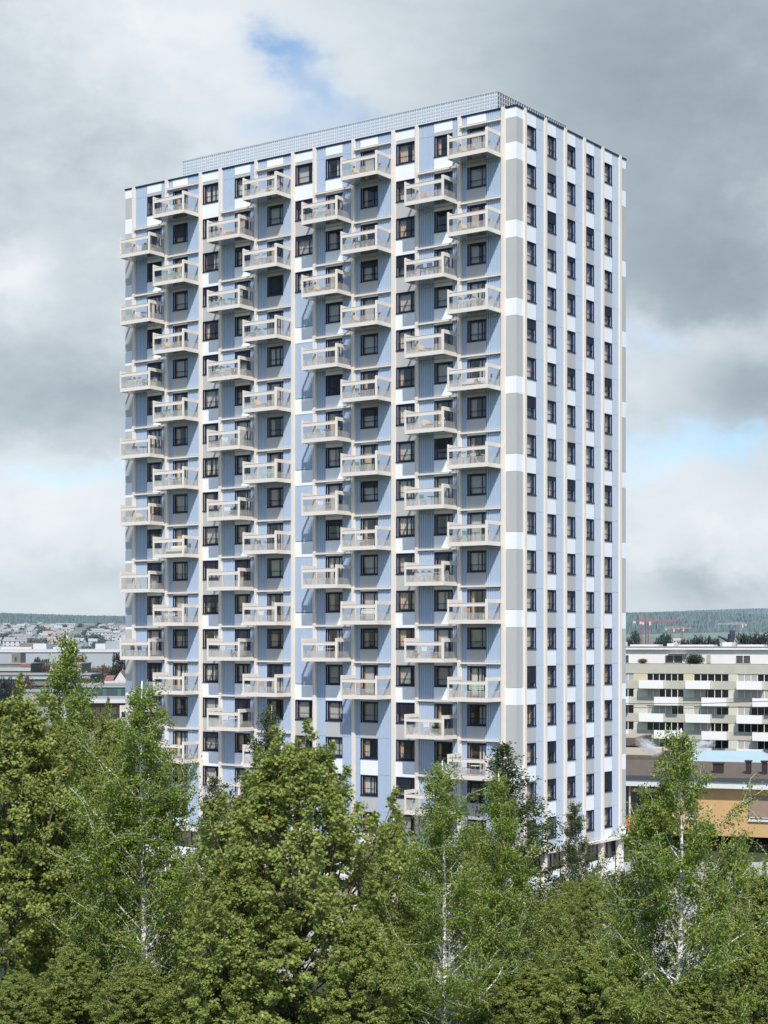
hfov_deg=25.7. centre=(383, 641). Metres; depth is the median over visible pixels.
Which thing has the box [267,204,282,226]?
window
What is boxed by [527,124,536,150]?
window
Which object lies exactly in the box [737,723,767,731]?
window
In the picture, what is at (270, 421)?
window
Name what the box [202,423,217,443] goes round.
window
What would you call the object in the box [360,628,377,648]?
window
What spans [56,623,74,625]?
house
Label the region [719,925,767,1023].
maple tree
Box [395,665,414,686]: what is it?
window
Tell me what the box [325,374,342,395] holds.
window
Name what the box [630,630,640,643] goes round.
tree
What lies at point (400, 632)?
window
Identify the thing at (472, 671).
balcony door
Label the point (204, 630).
window
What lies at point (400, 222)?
window
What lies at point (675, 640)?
house
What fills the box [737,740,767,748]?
window
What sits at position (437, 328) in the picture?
balcony door
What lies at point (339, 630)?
balcony door
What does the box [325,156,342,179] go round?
window
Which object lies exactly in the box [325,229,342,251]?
window
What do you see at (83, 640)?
house
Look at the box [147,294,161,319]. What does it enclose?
balcony door
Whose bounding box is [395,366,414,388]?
window
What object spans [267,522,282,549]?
balcony door
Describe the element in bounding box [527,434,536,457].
window
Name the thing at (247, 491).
balcony door
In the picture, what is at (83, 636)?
hillside tree
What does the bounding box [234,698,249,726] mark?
balcony door
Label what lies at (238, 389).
window
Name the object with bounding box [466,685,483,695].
bench
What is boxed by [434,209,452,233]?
window
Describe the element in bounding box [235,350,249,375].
balcony door
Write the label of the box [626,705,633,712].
window
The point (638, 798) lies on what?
window
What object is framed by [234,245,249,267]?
window
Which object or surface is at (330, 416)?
balcony door
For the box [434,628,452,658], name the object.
balcony door
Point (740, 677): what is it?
window
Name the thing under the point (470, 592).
balcony door
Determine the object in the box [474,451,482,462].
potted plant
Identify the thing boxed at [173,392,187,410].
balcony door
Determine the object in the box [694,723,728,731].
window
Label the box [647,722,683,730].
window
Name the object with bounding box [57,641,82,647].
house
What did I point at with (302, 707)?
window
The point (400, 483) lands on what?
window
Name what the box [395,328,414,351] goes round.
window
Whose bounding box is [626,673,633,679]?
window
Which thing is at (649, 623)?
tower crane
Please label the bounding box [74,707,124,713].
window
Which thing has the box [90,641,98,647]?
hillside tree
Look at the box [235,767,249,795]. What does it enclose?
balcony door
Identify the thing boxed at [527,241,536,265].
window
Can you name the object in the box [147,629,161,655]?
balcony door
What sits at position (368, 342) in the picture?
window
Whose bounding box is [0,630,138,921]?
birch tree
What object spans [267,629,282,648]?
window
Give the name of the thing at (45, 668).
tree
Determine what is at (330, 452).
window
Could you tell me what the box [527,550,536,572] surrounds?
window
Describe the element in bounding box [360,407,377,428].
window
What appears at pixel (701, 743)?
window
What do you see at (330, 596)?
window
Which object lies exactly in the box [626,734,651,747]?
flat roofed building
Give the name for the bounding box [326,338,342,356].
balcony door
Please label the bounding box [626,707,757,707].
overhead wire
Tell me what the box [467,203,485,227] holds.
balcony door
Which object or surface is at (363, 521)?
balcony door
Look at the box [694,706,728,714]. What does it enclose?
window
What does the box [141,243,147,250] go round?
potted plant
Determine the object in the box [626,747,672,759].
flat roofed building
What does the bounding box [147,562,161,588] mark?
balcony door
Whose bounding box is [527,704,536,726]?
window
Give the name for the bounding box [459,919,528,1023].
maple tree
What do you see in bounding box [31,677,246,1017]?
birch tree
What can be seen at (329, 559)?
balcony door
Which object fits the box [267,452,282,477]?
balcony door
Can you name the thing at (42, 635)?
house
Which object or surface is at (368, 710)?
window
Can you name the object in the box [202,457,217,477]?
window
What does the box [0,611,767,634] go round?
hill
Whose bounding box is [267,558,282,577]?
window
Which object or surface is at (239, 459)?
window
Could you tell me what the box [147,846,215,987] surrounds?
maple tree
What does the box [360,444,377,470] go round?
balcony door
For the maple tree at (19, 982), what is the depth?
85.45 m
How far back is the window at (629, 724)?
286.69 m
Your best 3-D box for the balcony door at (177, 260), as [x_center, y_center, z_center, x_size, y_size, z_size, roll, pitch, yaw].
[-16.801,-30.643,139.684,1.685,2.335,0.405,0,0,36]
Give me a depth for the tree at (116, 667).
598.93 m
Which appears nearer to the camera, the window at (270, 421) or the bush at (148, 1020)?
the bush at (148, 1020)
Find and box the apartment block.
[626,642,767,752]
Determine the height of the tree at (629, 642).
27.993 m
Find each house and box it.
[2,639,26,645]
[4,629,13,633]
[8,634,34,636]
[13,625,21,628]
[16,637,41,639]
[26,628,35,633]
[37,633,48,637]
[51,628,60,632]
[51,633,63,636]
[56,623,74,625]
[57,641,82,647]
[61,627,69,632]
[80,638,86,645]
[86,631,112,636]
[88,639,96,645]
[104,670,126,682]
[105,634,111,638]
[112,634,121,640]
[673,638,683,644]
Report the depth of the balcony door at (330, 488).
130.65 m
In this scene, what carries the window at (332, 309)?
in the apartment tower
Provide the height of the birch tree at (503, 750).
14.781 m
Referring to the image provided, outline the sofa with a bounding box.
[462,377,482,385]
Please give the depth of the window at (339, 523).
130.33 m
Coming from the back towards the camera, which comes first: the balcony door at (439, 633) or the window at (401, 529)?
the window at (401, 529)
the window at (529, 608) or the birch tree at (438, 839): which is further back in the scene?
the window at (529, 608)
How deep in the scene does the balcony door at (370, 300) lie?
128.59 m
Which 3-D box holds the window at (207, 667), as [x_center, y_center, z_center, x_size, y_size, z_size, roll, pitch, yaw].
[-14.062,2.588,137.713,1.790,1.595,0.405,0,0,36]
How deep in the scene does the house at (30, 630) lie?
1906.82 m
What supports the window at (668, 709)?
in the apartment block
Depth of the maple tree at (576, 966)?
80.30 m
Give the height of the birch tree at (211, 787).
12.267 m
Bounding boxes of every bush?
[0,968,81,1023]
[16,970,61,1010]
[38,1004,90,1023]
[53,966,122,1011]
[88,1007,121,1023]
[140,1011,177,1023]
[224,972,313,1019]
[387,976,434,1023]
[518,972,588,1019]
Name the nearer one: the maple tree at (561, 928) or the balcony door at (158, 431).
the maple tree at (561, 928)
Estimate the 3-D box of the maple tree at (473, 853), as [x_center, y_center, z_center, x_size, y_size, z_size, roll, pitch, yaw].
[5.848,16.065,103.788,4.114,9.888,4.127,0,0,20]
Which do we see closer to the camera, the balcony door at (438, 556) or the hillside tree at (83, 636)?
the balcony door at (438, 556)
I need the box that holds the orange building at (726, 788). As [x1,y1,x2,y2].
[624,759,767,852]
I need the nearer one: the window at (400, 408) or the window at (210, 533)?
the window at (400, 408)
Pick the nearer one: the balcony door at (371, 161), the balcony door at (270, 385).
the balcony door at (371, 161)
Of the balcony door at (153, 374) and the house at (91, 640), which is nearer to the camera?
the balcony door at (153, 374)
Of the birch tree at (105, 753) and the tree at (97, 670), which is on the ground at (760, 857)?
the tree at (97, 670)
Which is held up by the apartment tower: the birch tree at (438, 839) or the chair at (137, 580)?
the chair at (137, 580)
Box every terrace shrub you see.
[637,659,646,662]
[684,654,704,663]
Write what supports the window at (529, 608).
in the apartment tower
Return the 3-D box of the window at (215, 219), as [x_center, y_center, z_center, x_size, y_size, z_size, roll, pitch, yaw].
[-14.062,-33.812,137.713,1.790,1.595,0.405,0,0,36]
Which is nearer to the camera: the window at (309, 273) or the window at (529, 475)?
the window at (529, 475)
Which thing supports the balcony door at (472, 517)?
in the apartment tower
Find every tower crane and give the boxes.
[633,614,662,642]
[639,615,680,643]
[665,626,690,642]
[717,622,746,633]
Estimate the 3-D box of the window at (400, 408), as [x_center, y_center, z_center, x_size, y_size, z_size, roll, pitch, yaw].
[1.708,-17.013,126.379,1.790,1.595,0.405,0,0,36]
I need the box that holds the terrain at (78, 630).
[0,625,767,648]
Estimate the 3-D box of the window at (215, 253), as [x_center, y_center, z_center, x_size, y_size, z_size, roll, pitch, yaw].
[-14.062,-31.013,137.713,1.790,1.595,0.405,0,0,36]
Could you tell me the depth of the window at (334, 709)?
130.49 m
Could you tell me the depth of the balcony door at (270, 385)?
133.91 m
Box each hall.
[0,673,101,697]
[62,683,124,695]
[684,750,767,762]
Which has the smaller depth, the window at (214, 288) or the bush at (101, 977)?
the bush at (101, 977)
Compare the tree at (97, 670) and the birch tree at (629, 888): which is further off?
the tree at (97, 670)
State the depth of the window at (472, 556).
122.91 m
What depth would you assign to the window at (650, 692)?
284.11 m
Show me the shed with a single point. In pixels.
(34, 693)
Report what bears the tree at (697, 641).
on the ground at (760, 857)
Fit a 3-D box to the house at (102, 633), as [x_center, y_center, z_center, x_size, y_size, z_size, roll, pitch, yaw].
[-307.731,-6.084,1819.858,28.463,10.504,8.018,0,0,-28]
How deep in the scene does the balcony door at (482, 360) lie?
122.79 m
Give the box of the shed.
[22,689,71,727]
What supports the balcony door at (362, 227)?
in the apartment tower
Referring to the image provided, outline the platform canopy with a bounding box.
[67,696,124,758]
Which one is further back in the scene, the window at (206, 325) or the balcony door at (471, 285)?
the window at (206, 325)
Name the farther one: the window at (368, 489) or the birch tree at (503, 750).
the window at (368, 489)
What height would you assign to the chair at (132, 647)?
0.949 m
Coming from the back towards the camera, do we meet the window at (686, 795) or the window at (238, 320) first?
the window at (686, 795)
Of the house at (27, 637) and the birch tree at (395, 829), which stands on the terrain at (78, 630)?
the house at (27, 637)
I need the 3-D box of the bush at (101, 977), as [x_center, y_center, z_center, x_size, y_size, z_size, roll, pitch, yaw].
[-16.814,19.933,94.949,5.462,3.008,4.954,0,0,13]
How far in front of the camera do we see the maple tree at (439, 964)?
100.32 m
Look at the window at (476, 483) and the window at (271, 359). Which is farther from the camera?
the window at (271, 359)
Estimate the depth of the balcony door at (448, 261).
124.48 m
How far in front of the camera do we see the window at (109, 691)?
359.94 m
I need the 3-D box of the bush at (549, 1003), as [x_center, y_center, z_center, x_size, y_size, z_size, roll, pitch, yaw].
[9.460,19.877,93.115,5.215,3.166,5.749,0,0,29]
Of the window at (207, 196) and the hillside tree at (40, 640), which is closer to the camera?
the window at (207, 196)
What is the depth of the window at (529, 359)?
122.69 m
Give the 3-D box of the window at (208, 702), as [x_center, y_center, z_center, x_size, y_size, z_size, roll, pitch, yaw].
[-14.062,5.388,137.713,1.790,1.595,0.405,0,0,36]
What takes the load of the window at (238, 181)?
in the apartment tower
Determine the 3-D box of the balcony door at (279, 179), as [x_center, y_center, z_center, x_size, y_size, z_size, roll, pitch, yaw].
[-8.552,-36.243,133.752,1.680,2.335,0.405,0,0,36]
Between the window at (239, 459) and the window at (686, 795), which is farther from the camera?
the window at (686, 795)
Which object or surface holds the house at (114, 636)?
on the terrain at (78, 630)
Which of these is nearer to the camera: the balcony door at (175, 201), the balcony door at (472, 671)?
the balcony door at (472, 671)
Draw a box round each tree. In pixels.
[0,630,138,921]
[0,632,8,638]
[0,672,116,996]
[0,676,19,718]
[0,698,123,971]
[0,966,63,1023]
[14,748,197,1006]
[17,673,34,688]
[28,940,106,1023]
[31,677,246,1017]
[34,657,49,672]
[38,637,48,642]
[42,660,49,672]
[75,674,93,682]
[76,654,87,661]
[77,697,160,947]
[81,634,92,640]
[82,956,176,1023]
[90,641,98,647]
[91,666,104,682]
[97,663,111,676]
[104,668,114,677]
[110,652,124,679]
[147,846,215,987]
[157,949,232,1023]
[166,840,318,1023]
[182,772,280,909]
[185,718,431,1023]
[205,703,314,948]
[311,902,422,1023]
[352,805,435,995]
[360,754,538,1023]
[392,893,441,985]
[441,768,571,1023]
[450,823,512,974]
[452,737,609,956]
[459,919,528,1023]
[490,960,594,1023]
[522,894,580,989]
[535,937,642,1023]
[546,872,591,970]
[550,800,622,930]
[566,725,767,1023]
[566,864,615,974]
[569,782,710,1023]
[626,638,634,645]
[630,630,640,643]
[640,966,756,1023]
[653,634,670,645]
[677,639,691,645]
[690,635,705,644]
[697,830,765,991]
[702,635,720,645]
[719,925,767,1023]
[725,860,767,1023]
[735,632,751,644]
[749,631,767,644]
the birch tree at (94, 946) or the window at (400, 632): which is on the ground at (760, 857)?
the birch tree at (94, 946)
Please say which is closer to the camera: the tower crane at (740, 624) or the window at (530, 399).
the window at (530, 399)
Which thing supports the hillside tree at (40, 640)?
on the terrain at (78, 630)
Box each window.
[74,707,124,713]
[77,688,124,695]
[202,182,217,204]
[202,217,217,238]
[202,251,217,272]
[202,285,217,306]
[202,320,217,340]
[202,388,217,409]
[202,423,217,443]
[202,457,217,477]
[202,492,217,511]
[202,526,217,545]
[202,560,217,579]
[202,629,217,648]
[202,663,217,682]
[202,697,217,716]
[203,354,217,374]
[203,595,217,613]
[234,175,249,197]
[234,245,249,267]
[234,315,249,336]
[234,385,249,405]
[234,524,249,544]
[235,454,249,474]
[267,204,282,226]
[267,275,282,296]
[267,345,282,366]
[267,416,282,437]
[267,487,282,507]
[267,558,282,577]
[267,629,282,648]
[267,699,282,719]
[295,162,312,185]
[295,198,312,221]
[295,234,312,256]
[295,270,312,292]
[295,700,312,720]
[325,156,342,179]
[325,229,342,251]
[325,301,342,323]
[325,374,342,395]
[325,447,342,468]
[325,519,342,540]
[325,592,342,612]
[325,664,342,684]
[325,700,342,721]
[360,185,377,209]
[360,259,377,282]
[360,333,377,355]
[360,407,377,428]
[360,480,377,502]
[360,554,377,575]
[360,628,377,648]
[360,701,377,722]
[395,141,414,165]
[395,178,414,202]
[395,216,414,239]
[395,253,414,276]
[395,291,414,313]
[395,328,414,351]
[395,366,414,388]
[395,403,414,425]
[395,440,414,462]
[395,478,414,499]
[395,515,414,537]
[395,553,414,574]
[395,590,414,611]
[395,628,414,648]
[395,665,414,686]
[395,702,414,723]
[434,133,452,157]
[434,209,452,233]
[434,285,452,308]
[434,361,452,384]
[434,437,452,459]
[434,513,452,535]
[434,590,452,610]
[434,666,452,686]
[467,164,485,189]
[467,241,485,265]
[467,319,485,342]
[467,396,485,418]
[467,473,485,495]
[467,550,485,572]
[467,627,485,648]
[467,704,485,726]
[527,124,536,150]
[527,163,536,188]
[527,202,536,226]
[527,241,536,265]
[527,279,536,303]
[527,318,536,341]
[527,357,536,380]
[527,395,536,418]
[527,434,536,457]
[527,473,536,495]
[527,511,536,533]
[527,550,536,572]
[527,589,536,610]
[527,627,536,648]
[527,666,536,687]
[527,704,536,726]
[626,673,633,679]
[626,688,633,696]
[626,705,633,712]
[626,721,633,729]
[637,793,661,816]
[647,673,683,680]
[647,688,683,696]
[647,705,683,713]
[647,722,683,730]
[647,738,679,746]
[665,655,682,662]
[685,795,696,819]
[694,674,728,680]
[694,689,728,697]
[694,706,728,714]
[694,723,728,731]
[694,739,728,747]
[735,655,750,662]
[737,674,767,680]
[737,690,767,697]
[737,706,767,714]
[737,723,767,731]
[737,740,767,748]
[748,796,767,821]
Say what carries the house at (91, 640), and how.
on the terrain at (78, 630)
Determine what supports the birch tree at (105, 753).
on the pavement
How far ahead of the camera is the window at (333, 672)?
130.49 m
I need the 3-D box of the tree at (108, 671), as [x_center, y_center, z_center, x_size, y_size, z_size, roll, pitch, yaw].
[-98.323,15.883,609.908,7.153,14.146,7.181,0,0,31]
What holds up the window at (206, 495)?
in the apartment tower
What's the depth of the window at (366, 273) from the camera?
128.53 m
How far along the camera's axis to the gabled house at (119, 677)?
559.98 m
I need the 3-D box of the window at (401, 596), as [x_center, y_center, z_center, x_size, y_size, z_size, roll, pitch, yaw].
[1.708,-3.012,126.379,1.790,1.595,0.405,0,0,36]
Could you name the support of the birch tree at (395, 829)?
on the ground at (760, 857)
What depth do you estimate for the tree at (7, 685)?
403.81 m
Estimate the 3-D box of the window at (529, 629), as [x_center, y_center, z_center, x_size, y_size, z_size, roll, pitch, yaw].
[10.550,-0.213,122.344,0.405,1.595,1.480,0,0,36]
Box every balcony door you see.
[147,228,161,252]
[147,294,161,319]
[147,361,161,386]
[147,428,161,454]
[147,495,161,521]
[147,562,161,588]
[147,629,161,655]
[147,696,161,721]
[173,189,187,204]
[173,256,187,272]
[173,324,187,341]
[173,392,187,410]
[173,460,187,478]
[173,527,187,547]
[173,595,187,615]
[173,663,187,684]
[173,730,187,753]
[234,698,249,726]
[235,210,249,234]
[235,280,249,305]
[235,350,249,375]
[235,420,249,445]
[235,489,249,516]
[235,559,249,586]
[235,629,249,656]
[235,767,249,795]
[267,168,282,191]
[267,239,282,262]
[267,310,282,334]
[267,381,282,406]
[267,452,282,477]
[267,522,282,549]
[267,593,282,621]
[267,664,282,692]
[326,192,342,215]
[326,265,342,289]
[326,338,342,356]
[326,410,342,436]
[326,483,342,509]
[326,556,342,583]
[326,628,342,657]
[360,148,377,172]
[360,222,377,246]
[360,296,377,321]
[360,370,377,396]
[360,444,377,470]
[360,517,377,545]
[360,591,377,620]
[360,665,377,694]
[434,171,452,197]
[434,247,452,274]
[434,323,452,351]
[434,399,452,427]
[434,475,452,504]
[434,551,452,581]
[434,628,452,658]
[434,703,452,734]
[467,126,485,148]
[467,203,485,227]
[467,280,485,306]
[467,357,485,378]
[467,434,485,462]
[467,512,485,541]
[467,589,485,619]
[467,666,485,697]
[467,742,485,774]
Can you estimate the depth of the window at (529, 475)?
122.70 m
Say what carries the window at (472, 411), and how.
in the apartment tower
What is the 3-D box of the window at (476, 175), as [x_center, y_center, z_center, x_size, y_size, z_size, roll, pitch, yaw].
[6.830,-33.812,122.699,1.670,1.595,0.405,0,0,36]
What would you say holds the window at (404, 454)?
in the apartment tower
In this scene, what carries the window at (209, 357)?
in the apartment tower
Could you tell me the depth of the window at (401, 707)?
126.54 m
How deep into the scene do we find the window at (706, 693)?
281.01 m
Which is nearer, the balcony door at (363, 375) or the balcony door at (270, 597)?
the balcony door at (363, 375)
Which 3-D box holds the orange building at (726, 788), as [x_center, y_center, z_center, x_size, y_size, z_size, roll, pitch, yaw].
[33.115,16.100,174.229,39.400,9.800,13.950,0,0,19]
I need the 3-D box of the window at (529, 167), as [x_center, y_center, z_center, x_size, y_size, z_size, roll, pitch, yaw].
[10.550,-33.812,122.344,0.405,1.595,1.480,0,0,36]
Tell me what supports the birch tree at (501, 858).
on the ground at (760, 857)
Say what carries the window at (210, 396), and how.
in the apartment tower
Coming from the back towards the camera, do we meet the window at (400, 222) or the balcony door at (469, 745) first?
the window at (400, 222)
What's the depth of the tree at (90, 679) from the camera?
389.78 m
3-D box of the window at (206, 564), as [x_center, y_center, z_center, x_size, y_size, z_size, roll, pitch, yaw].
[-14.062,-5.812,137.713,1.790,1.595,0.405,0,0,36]
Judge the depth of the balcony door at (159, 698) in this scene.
141.27 m
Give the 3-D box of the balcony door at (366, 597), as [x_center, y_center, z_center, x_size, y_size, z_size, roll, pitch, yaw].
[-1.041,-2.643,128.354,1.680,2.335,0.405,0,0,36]
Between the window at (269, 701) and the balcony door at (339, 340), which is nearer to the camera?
the balcony door at (339, 340)
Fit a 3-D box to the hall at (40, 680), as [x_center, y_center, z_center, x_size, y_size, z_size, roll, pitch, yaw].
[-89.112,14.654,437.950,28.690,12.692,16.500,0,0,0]
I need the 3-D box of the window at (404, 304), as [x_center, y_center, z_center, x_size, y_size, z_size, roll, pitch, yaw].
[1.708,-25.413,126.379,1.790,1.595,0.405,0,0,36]
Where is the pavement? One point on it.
(757, 864)
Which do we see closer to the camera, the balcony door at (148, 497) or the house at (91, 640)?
the balcony door at (148, 497)
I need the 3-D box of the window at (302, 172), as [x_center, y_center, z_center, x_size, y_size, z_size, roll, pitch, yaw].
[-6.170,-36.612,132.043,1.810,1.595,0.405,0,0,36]
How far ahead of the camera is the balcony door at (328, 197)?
130.57 m
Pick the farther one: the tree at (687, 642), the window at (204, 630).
the tree at (687, 642)
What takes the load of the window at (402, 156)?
in the apartment tower
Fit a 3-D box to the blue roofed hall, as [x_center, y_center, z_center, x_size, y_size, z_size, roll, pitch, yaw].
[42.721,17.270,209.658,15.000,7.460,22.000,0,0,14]
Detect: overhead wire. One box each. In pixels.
[626,701,767,703]
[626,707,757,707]
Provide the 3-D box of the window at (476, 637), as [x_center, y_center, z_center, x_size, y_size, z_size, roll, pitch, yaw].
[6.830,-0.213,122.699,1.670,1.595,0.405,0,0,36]
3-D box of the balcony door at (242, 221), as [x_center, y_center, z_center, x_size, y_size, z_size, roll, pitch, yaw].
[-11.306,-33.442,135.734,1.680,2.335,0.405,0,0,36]
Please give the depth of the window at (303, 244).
132.22 m
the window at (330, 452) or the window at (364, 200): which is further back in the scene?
the window at (330, 452)
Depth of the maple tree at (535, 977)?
82.42 m
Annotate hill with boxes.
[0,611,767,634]
[648,608,767,615]
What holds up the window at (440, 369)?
in the apartment tower
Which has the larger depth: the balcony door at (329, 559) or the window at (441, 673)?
the balcony door at (329, 559)
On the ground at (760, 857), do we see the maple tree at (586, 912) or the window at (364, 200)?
the maple tree at (586, 912)
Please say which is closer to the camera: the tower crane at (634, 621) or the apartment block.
the apartment block
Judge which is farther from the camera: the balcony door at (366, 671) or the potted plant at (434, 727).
the balcony door at (366, 671)
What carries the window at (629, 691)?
in the apartment block
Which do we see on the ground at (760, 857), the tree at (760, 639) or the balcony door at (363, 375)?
the tree at (760, 639)
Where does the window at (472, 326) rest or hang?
in the apartment tower
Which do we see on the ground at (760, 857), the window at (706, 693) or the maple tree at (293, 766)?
the maple tree at (293, 766)
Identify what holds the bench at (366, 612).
on the apartment tower
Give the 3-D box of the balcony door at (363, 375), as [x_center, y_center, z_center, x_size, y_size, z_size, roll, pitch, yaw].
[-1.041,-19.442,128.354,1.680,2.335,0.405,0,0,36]
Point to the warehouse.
(99, 655)
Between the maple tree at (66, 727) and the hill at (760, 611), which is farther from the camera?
the hill at (760, 611)
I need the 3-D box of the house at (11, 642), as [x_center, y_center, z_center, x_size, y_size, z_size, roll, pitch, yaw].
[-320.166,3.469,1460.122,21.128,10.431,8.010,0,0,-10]
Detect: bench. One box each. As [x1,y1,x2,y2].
[263,469,273,474]
[359,609,374,620]
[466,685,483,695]
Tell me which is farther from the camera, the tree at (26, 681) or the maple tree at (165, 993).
the tree at (26, 681)
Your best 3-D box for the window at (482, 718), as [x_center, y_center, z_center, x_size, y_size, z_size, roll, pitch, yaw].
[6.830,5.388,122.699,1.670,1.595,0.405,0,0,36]
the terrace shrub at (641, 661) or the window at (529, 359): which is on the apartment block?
the terrace shrub at (641, 661)
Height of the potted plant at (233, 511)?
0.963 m
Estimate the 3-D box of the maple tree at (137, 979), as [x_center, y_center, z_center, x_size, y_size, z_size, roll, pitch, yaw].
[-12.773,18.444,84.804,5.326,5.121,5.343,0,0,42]
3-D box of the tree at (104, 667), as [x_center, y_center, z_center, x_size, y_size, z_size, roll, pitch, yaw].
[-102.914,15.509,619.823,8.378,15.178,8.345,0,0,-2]
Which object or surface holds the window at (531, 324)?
in the apartment tower
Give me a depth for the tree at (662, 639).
829.01 m
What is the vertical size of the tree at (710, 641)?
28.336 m
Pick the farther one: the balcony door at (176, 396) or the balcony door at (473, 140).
the balcony door at (176, 396)
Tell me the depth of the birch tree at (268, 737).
112.79 m
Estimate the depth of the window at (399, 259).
126.54 m
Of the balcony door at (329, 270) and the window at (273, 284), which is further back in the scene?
the window at (273, 284)
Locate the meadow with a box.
[21,623,767,638]
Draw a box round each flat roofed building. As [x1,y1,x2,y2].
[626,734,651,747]
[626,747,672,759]
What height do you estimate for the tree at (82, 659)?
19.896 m
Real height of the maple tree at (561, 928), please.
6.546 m
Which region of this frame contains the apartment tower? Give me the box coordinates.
[120,90,627,928]
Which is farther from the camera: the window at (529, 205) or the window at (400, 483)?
the window at (400, 483)
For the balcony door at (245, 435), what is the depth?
135.89 m
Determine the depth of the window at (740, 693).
278.21 m
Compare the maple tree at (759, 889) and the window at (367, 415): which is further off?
the window at (367, 415)
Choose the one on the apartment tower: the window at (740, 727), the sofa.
the sofa
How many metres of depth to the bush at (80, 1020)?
88.25 m
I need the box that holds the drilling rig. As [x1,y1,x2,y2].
[718,630,734,641]
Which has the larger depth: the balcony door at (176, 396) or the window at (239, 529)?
the balcony door at (176, 396)
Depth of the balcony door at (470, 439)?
123.03 m
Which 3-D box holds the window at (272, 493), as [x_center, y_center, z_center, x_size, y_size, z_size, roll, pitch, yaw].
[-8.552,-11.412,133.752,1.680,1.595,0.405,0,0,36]
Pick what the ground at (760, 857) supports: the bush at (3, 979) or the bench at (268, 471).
the bush at (3, 979)
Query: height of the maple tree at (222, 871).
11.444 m
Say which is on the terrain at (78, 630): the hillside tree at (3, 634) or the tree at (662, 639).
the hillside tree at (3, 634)
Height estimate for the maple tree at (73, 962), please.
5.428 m
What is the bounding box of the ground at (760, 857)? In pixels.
[0,739,767,1023]
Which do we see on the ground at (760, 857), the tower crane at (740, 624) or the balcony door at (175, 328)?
the tower crane at (740, 624)
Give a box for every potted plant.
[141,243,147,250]
[231,506,236,515]
[429,724,440,735]
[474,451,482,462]
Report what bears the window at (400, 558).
in the apartment tower
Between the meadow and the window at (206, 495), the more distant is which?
the meadow
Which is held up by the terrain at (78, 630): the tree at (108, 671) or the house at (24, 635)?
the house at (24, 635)
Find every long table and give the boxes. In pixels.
[355,239,374,247]
[420,266,438,274]
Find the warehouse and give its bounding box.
[0,641,124,672]
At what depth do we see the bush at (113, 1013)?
89.68 m
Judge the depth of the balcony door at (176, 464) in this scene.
139.88 m
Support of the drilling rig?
on the ground at (760, 857)
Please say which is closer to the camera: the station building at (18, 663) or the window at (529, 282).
the window at (529, 282)
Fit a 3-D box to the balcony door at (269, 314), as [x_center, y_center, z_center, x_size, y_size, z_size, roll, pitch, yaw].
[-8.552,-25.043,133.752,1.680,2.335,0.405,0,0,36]
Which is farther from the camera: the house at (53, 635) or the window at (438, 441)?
the house at (53, 635)
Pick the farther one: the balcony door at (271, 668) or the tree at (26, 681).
the tree at (26, 681)
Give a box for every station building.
[0,652,42,672]
[50,654,91,672]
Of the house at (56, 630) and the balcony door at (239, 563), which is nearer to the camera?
the balcony door at (239, 563)
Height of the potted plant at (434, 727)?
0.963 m
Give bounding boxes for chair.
[130,646,137,655]
[134,513,141,521]
[135,579,140,588]
[137,646,144,655]
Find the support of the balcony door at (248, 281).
in the apartment tower
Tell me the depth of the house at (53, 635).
1664.32 m
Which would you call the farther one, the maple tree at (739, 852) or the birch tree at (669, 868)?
the maple tree at (739, 852)
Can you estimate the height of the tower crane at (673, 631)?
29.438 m
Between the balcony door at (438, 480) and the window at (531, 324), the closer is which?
the window at (531, 324)
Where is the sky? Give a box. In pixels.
[0,0,767,615]
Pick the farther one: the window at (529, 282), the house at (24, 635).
the house at (24, 635)
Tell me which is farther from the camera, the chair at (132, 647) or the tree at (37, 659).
the tree at (37, 659)
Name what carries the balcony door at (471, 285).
in the apartment tower
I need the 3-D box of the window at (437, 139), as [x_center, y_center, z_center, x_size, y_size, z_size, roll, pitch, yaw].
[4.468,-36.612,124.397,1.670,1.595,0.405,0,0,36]
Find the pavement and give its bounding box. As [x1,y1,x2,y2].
[0,862,767,980]
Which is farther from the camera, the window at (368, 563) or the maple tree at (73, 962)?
the window at (368, 563)
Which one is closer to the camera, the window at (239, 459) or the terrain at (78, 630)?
the window at (239, 459)
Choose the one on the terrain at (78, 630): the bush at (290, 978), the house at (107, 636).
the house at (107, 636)
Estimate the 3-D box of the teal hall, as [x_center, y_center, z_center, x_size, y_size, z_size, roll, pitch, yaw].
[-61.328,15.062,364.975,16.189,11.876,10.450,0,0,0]
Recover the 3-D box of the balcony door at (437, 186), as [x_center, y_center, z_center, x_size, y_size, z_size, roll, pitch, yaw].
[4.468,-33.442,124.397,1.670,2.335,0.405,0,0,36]
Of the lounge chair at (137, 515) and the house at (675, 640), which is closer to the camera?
the lounge chair at (137, 515)
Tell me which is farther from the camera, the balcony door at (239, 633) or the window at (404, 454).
the balcony door at (239, 633)
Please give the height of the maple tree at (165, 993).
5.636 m
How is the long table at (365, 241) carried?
on the apartment tower
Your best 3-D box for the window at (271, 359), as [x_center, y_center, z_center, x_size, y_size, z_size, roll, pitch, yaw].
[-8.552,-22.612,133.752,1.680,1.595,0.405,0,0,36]
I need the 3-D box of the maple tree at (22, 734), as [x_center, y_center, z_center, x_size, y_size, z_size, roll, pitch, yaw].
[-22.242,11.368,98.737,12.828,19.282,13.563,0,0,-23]
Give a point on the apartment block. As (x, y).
(726, 672)
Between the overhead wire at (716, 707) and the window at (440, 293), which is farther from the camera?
the overhead wire at (716, 707)
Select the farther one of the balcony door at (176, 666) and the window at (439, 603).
the balcony door at (176, 666)

